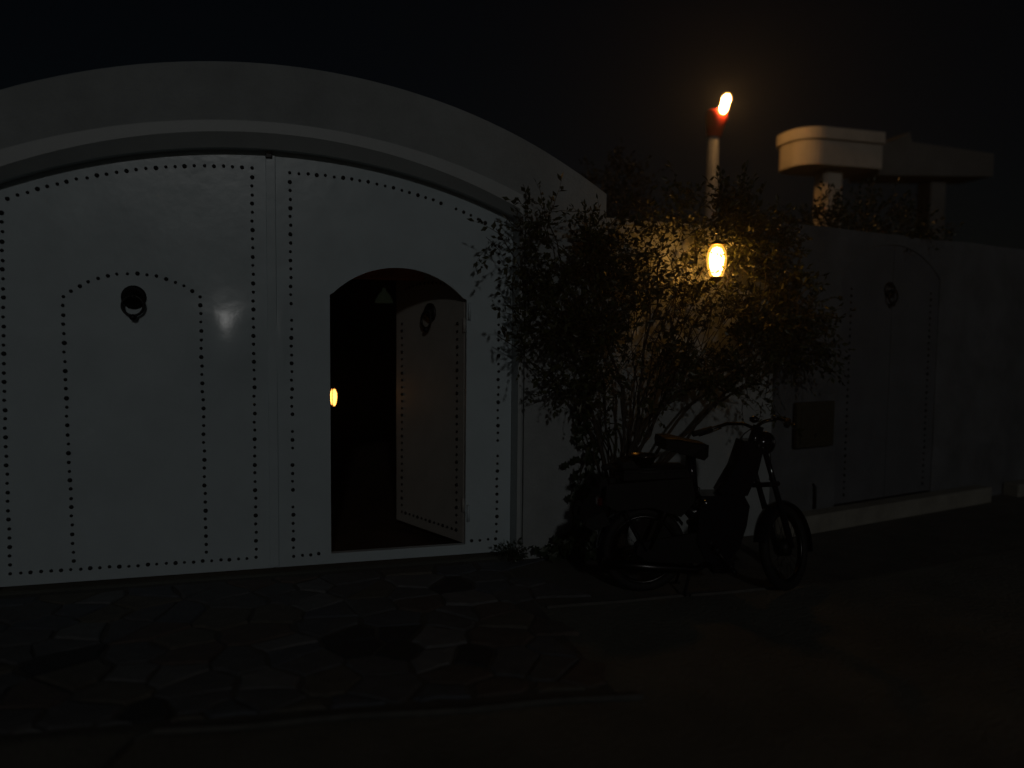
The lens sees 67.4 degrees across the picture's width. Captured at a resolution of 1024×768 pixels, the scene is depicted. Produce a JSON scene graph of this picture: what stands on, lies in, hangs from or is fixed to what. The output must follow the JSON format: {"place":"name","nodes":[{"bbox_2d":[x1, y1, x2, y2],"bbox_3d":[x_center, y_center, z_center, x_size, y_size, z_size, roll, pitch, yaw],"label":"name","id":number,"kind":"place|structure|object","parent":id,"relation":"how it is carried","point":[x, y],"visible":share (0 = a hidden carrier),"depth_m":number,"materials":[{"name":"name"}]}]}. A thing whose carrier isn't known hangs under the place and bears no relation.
{"place":"outdoors","nodes":[
{"label":"outdoors","id":0,"kind":"place"},
{"bbox_2d":[0,548,1023,767],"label":"road","id":1,"kind":"structure","parent":0,"point":[921,667],"depth_m":3.45,"materials":[{"name":"grey asphalt"}]},
{"bbox_2d":[0,558,616,739],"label":"paved apron","id":2,"kind":"object","parent":1,"relation":"on","point":[264,648],"visible":1,"depth_m":3.89,"materials":[{"name":"grey stone"}]},
{"bbox_2d":[0,61,606,559],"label":"gateway wall","id":3,"kind":"structure","parent":2,"relation":"on","point":[62,121],"depth_m":5.02,"materials":[{"name":"white paint"}]},
{"bbox_2d":[0,150,278,586],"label":"gate leaf","id":4,"kind":"object","parent":3,"relation":"attached to","point":[138,385],"visible":0.98,"depth_m":4.88,"materials":[{"name":"paint"}]},
{"bbox_2d":[271,152,512,567],"bbox_3d":[-0.798,-0.159,5.342,1.648,2.792,0.073,-1,4,-16],"label":"gate leaf","id":5,"kind":"object","parent":3,"relation":"attached to","point":[339,223],"visible":0.95,"depth_m":5.24,"materials":[{"name":"paint"}]},
{"bbox_2d":[396,273,465,542],"bbox_3d":[-0.648,0.135,5.855,0.101,2.000,0.916,-3,5,-41],"label":"wicket door","id":6,"kind":"structure","parent":5,"relation":"attached to","point":[430,386],"depth_m":5.84,"materials":[{"name":"paint"}]},
{"bbox_2d":[561,378,600,548],"bbox_3d":[0.505,0.593,5.496,0.316,1.300,0.141,-1,4,-16],"label":"ivy vine","id":7,"kind":"object","parent":3,"relation":"attached to","point":[579,428],"visible":0.84,"depth_m":5.49,"materials":[{"name":"green plant"}]},
{"bbox_2d":[494,537,533,561],"bbox_3d":[0.010,1.178,5.415,0.296,0.192,0.194,-2,5,-36],"label":"wall weed","id":8,"kind":"object","parent":2,"relation":"on","point":[511,554],"depth_m":5.42,"materials":[{"name":"green plant"}]},
{"bbox_2d":[99,693,642,767],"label":"kerb","id":9,"kind":"structure","parent":1,"relation":"on","point":[120,751],"depth_m":3.24,"materials":[{"name":"grey concrete"}]},
{"bbox_2d":[330,268,463,551],"bbox_3d":[-2.406,-0.248,8.713,4.170,2.532,6.810,-1,4,-16],"label":"gate passage","id":10,"kind":"object","parent":1,"relation":"on","point":[363,442],"visible":0.04,"depth_m":11.82},
{"bbox_2d":[330,376,337,406],"bbox_3d":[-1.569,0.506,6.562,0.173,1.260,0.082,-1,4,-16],"label":"indoor lantern","id":11,"kind":"object","parent":10,"relation":"on","point":[333,396],"visible":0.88,"depth_m":6.53,"materials":[{"name":"yellow glass"}]},
{"bbox_2d":[358,381,388,409],"bbox_3d":[-2.177,0.178,12.051,0.480,0.460,0.050,-1,4,-16],"label":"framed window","id":12,"kind":"structure","parent":10,"relation":"attached to","point":[373,395],"depth_m":12.05,"materials":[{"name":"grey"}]},
{"bbox_2d":[375,280,392,302],"bbox_3d":[-1.116,-0.888,6.698,0.160,0.360,0.160,-1,4,-16],"label":"hanging lamp","id":13,"kind":"object","parent":10,"relation":"hanging from","point":[383,296],"visible":0.96,"depth_m":6.66,"materials":[{"name":"grey metal"}]},
{"bbox_2d":[574,138,672,220],"bbox_3d":[0.866,-0.634,7.485,1.191,3.511,1.101,3,4,31],"label":"garden tree","id":14,"kind":"object","parent":1,"relation":"on","point":[629,169],"visible":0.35,"depth_m":7.34,"materials":[{"name":"green plant"}]},
{"bbox_2d":[546,586,776,608],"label":"kerb","id":15,"kind":"structure","parent":1,"relation":"on","point":[656,597],"depth_m":4.74,"materials":[{"name":"grey concrete"}]},
{"bbox_2d":[705,94,729,223],"bbox_3d":[2.388,-1.175,9.095,0.256,4.404,0.321,-1,4,-16],"label":"pole lamp","id":16,"kind":"object","parent":1,"relation":"on","point":[716,119],"visible":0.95,"depth_m":8.96,"materials":[{"name":"metal"}]},
{"bbox_2d":[776,126,885,227],"bbox_3d":[3.954,-1.082,9.889,1.180,4.145,0.760,-1,4,-16],"label":"concrete canopy","id":17,"kind":"object","parent":1,"relation":"on","point":[826,155],"visible":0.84,"depth_m":9.51,"materials":[{"name":"white concrete"}]},
{"bbox_2d":[756,177,964,256],"bbox_3d":[3.386,-0.425,7.417,2.425,3.158,1.220,-1,4,-16],"label":"hedge bush","id":18,"kind":"object","parent":1,"relation":"on","point":[834,215],"visible":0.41,"depth_m":7.16,"materials":[{"name":"green plant"}]},
{"bbox_2d":[848,132,993,239],"bbox_3d":[5.407,-1.127,10.297,1.820,4.210,0.550,-1,4,-16],"label":"canopy","id":19,"kind":"object","parent":1,"relation":"on","point":[931,171],"visible":0.51,"depth_m":10.00,"materials":[{"name":"concrete"}]},
{"bbox_2d":[0,0,1023,249],"label":"sky","id":20,"kind":"structure","parent":0,"point":[571,79],"materials":[{"name":"black"}]},
{"bbox_2d":[498,494,1023,605],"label":"pavement","id":21,"kind":"structure","parent":0,"point":[995,525],"depth_m":5.71,"materials":[{"name":"grey concrete"}]},
{"bbox_2d":[533,520,637,562],"bbox_3d":[0.537,1.131,5.501,0.809,0.340,0.234,-1,4,-16],"label":"ground ivy","id":22,"kind":"object","parent":21,"relation":"on","point":[584,537],"visible":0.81,"depth_m":5.44,"materials":[{"name":"green plant"}]},
{"bbox_2d":[468,160,855,559],"bbox_3d":[1.240,-0.180,5.507,3.198,2.924,0.824,-1,4,-16],"label":"climbing shrub","id":23,"kind":"object","parent":21,"relation":"on","point":[743,234],"visible":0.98,"depth_m":5.47,"materials":[{"name":"green plant"}]},
{"bbox_2d":[601,218,776,549],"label":"garden wall","id":24,"kind":"structure","parent":21,"relation":"on","point":[711,467],"depth_m":5.92,"materials":[{"name":"paint"}]},
{"bbox_2d":[694,225,725,283],"bbox_3d":[1.450,-0.956,5.678,0.144,0.443,0.386,-1,4,-16],"label":"wall lantern","id":25,"kind":"object","parent":24,"relation":"attached to","point":[716,262],"depth_m":5.54,"materials":[{"name":"white glass"}]},
{"bbox_2d":[583,415,812,596],"bbox_3d":[1.219,0.744,4.758,1.537,1.127,0.582,0,4,-4],"label":"moped","id":26,"kind":"object","parent":21,"relation":"on","point":[660,492],"visible":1,"depth_m":4.73,"materials":[{"name":"black metal"}]},
{"bbox_2d":[628,452,658,465],"bbox_3d":[0.813,0.470,4.754,0.188,0.067,0.188,0,4,-4],"label":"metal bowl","id":27,"kind":"object","parent":26,"relation":"on","point":[642,458],"visible":0.98,"depth_m":4.71,"materials":[{"name":"black metal"}]},
{"bbox_2d":[755,222,1023,536],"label":"street wall","id":28,"kind":"structure","parent":21,"relation":"on","point":[977,455],"depth_m":7.39,"materials":[{"name":"white paint"}]},
{"bbox_2d":[793,401,834,448],"bbox_3d":[2.540,0.339,6.441,0.460,0.380,0.062,-2,4,-29],"label":"meter box","id":29,"kind":"object","parent":28,"relation":"attached to","point":[815,420],"visible":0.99,"depth_m":6.40,"materials":[{"name":"metal"}]},
{"bbox_2d":[800,405,832,443],"bbox_3d":[2.549,0.340,6.423,0.390,0.310,0.007,-2,4,-30],"label":"door","id":30,"kind":"structure","parent":29,"relation":"in","point":[818,420],"depth_m":6.42,"materials":[{"name":"metal"}]},
{"bbox_2d":[812,483,816,508],"bbox_3d":[2.570,0.951,6.538,0.024,0.215,0.049,-2,4,-29],"label":"drain pipe","id":31,"kind":"object","parent":28,"relation":"on","point":[815,495],"visible":1,"depth_m":6.52,"materials":[{"name":"black metal"}]},
{"bbox_2d":[834,245,938,505],"bbox_3d":[3.413,-0.064,6.970,1.394,2.366,0.150,-2,4,-30],"label":"door","id":32,"kind":"structure","parent":28,"relation":"attached to","point":[885,404],"depth_m":6.94,"materials":[{"name":"paint"}]}
]}

